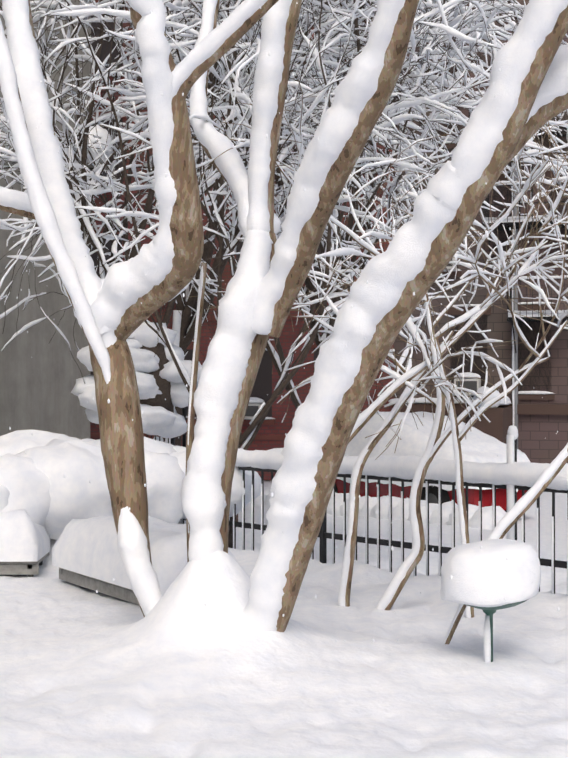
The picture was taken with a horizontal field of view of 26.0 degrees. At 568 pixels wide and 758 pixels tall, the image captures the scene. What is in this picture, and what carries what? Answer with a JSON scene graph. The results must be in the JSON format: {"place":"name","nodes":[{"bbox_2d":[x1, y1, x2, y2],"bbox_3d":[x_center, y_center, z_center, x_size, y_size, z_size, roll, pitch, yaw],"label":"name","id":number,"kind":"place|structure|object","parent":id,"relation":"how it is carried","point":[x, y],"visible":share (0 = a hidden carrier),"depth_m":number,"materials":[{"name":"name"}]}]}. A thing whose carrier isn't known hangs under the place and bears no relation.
{"place":"outdoors","nodes":[
{"label":"outdoors","id":0,"kind":"place"},
{"bbox_2d":[27,561,69,582],"bbox_3d":[-1.743,1.578,8.360,3.444,0.600,1.210,0,-1,29],"label":"planter feet","id":1,"kind":"object","parent":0,"point":[41,563],"visible":0.1,"depth_m":8.59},
{"bbox_2d":[0,131,108,183],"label":"grey ledge wall","id":2,"kind":"structure","parent":0,"point":[89,166],"depth_m":24.96,"materials":[{"name":"grey concrete"}]},
{"bbox_2d":[0,124,111,173],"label":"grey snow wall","id":3,"kind":"structure","parent":0,"point":[102,133],"depth_m":25.14,"materials":[{"name":"white snow"}]},
{"bbox_2d":[0,552,138,604],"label":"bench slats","id":4,"kind":"object","parent":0,"point":[88,582],"visible":0.31,"depth_m":8.12,"materials":[{"name":"grey wood"}]},
{"bbox_2d":[147,407,196,446],"bbox_3d":[-1.495,0.895,17.460,1.157,1.770,1.232,1,-1,-42],"label":"fence","id":5,"kind":"object","parent":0,"point":[184,434],"visible":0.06,"depth_m":18.24,"materials":[{"name":"black metal"}]},
{"bbox_2d":[101,171,258,415],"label":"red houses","id":6,"kind":"structure","parent":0,"point":[251,410],"depth_m":32.34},
{"bbox_2d":[103,170,261,418],"bbox_3d":[-1.883,-8.747,33.013,7.070,19.600,0.480,0,-1,16],"label":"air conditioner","id":7,"kind":"object","parent":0,"point":[249,404],"visible":0.04,"depth_m":32.39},
{"bbox_2d":[92,69,346,419],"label":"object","id":8,"kind":"structure","parent":0,"point":[255,400],"depth_m":32.49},
{"bbox_2d":[90,3,393,479],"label":"red building","id":9,"kind":"structure","parent":0,"point":[287,337],"depth_m":32.60,"materials":[{"name":"red brick"}]},
{"bbox_2d":[90,0,348,419],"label":"window","id":10,"kind":"structure","parent":9,"relation":"attached to","point":[262,388],"depth_m":33.28,"materials":[{"name":"black glass"}]},
{"bbox_2d":[90,0,389,439],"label":"red house trim","id":11,"kind":"structure","parent":9,"relation":"attached to","point":[257,437],"depth_m":33.02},
{"bbox_2d":[1,2,559,641],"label":"snowflakes","id":12,"kind":"object","parent":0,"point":[295,352],"visible":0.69,"depth_m":3.47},
{"bbox_2d":[0,480,567,757],"bbox_3d":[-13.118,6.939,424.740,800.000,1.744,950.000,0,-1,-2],"label":"ground","id":13,"kind":"structure","parent":0,"point":[180,669],"depth_m":5.61,"materials":[{"name":"white snow"}]},
{"bbox_2d":[0,0,90,439],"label":"grey wall","id":14,"kind":"structure","parent":13,"relation":"on","point":[36,389],"depth_m":23.57,"materials":[{"name":"paint"}]},
{"bbox_2d":[0,429,260,595],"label":"bushes","id":15,"kind":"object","parent":13,"relation":"on","point":[43,501],"depth_m":8.89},
{"bbox_2d":[71,320,201,442],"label":"snow-covered shrub","id":16,"kind":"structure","parent":13,"relation":"on","point":[160,421],"depth_m":15.83,"materials":[{"name":"white snow"}]},
{"bbox_2d":[140,343,173,412],"bbox_3d":[-1.875,0.742,16.130,1.056,2.671,0.763,0,-1,-2],"label":"shrub","id":17,"kind":"object","parent":13,"relation":"on","point":[164,385],"visible":0.1,"depth_m":15.89,"materials":[{"name":"brown plant"}]},
{"bbox_2d":[0,0,567,631],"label":"crape myrtle wood","id":18,"kind":"object","parent":13,"relation":"on","point":[122,446],"visible":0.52,"depth_m":6.01,"materials":[{"name":"brown wood"}]},
{"bbox_2d":[0,0,567,547],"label":"background tree","id":19,"kind":"object","parent":13,"relation":"on","point":[184,306],"visible":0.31,"depth_m":11.97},
{"bbox_2d":[0,0,567,519],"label":"tree branches","id":20,"kind":"object","parent":19,"relation":"on","point":[448,28],"visible":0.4,"depth_m":11.17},
{"bbox_2d":[101,79,567,643],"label":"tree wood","id":21,"kind":"object","parent":13,"relation":"on","point":[419,489],"visible":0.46,"depth_m":7.23,"materials":[{"name":"brown plant"}]},
{"bbox_2d":[101,102,567,643],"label":"snowy tree","id":22,"kind":"object","parent":21,"relation":"on","point":[517,508],"visible":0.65,"depth_m":7.19,"materials":[{"name":"white snow"}]},
{"bbox_2d":[249,411,530,529],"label":"snow","id":23,"kind":"structure","parent":13,"relation":"on","point":[478,446],"depth_m":21.82,"materials":[{"name":"white snow"}]},
{"bbox_2d":[335,479,526,509],"bbox_3d":[2.352,1.666,23.074,1.810,1.260,4.580,1,-1,-42],"label":"car","id":24,"kind":"object","parent":13,"relation":"on","point":[501,497],"visible":0.12,"depth_m":21.59,"materials":[{"name":"red metal"}]},
{"bbox_2d":[335,483,506,511],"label":"car wheels","id":25,"kind":"object","parent":24,"relation":"attached to","point":[445,494],"visible":0.02,"depth_m":21.38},
{"bbox_2d":[424,493,437,503],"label":"car hubs","id":26,"kind":"object","parent":25,"relation":"attached to","point":[433,498],"visible":0.12,"depth_m":21.41,"materials":[{"name":"grey metal"}]},
{"bbox_2d":[464,600,526,661],"bbox_3d":[0.971,1.308,5.807,0.380,0.574,0.380,0,-1,-2],"label":"birdbath","id":27,"kind":"object","parent":13,"relation":"on","point":[489,611],"visible":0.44,"depth_m":5.78,"materials":[{"name":"metal"}]},
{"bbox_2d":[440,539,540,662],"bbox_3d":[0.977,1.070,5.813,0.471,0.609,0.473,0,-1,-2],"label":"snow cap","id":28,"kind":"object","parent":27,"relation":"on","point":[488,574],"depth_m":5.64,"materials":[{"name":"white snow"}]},
{"bbox_2d":[0,0,567,631],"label":"snow on trunks","id":29,"kind":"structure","parent":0,"point":[252,294],"depth_m":6.13,"materials":[{"name":"white snow"}]},
{"bbox_2d":[82,425,567,595],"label":"snow-covered fence","id":30,"kind":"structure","parent":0,"point":[510,473],"depth_m":8.11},
{"bbox_2d":[388,44,567,425],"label":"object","id":31,"kind":"structure","parent":0,"point":[480,389],"depth_m":29.94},
{"bbox_2d":[393,0,567,463],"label":"brownstone wall","id":32,"kind":"structure","parent":0,"point":[540,440],"depth_m":30.89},
{"bbox_2d":[444,258,480,394],"bbox_3d":[4.370,-1.386,31.101,1.167,3.566,0.480,0,-1,16],"label":"air conditioner","id":33,"kind":"object","parent":32,"relation":"attached to","point":[477,380],"visible":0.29,"depth_m":30.80,"materials":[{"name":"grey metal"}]},
{"bbox_2d":[392,14,567,443],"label":"brownstone trim","id":34,"kind":"structure","parent":32,"relation":"attached to","point":[500,417],"depth_m":30.55,"materials":[{"name":"stone"}]},
{"bbox_2d":[436,1,567,394],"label":"window","id":35,"kind":"structure","parent":32,"relation":"attached to","point":[471,341],"depth_m":30.95,"materials":[{"name":"black glass"}]},
{"bbox_2d":[514,171,517,448],"bbox_3d":[5.788,-1.955,30.759,0.120,9.240,0.114,0,-1,16],"label":"pole","id":36,"kind":"object","parent":32,"relation":"attached to","point":[515,356],"visible":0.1,"depth_m":30.69,"materials":[{"name":"grey metal"}]},
{"bbox_2d":[469,99,567,352],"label":"fire escape","id":37,"kind":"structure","parent":32,"relation":"attached to","point":[507,224],"depth_m":29.88,"materials":[{"name":"black metal"}]}
]}

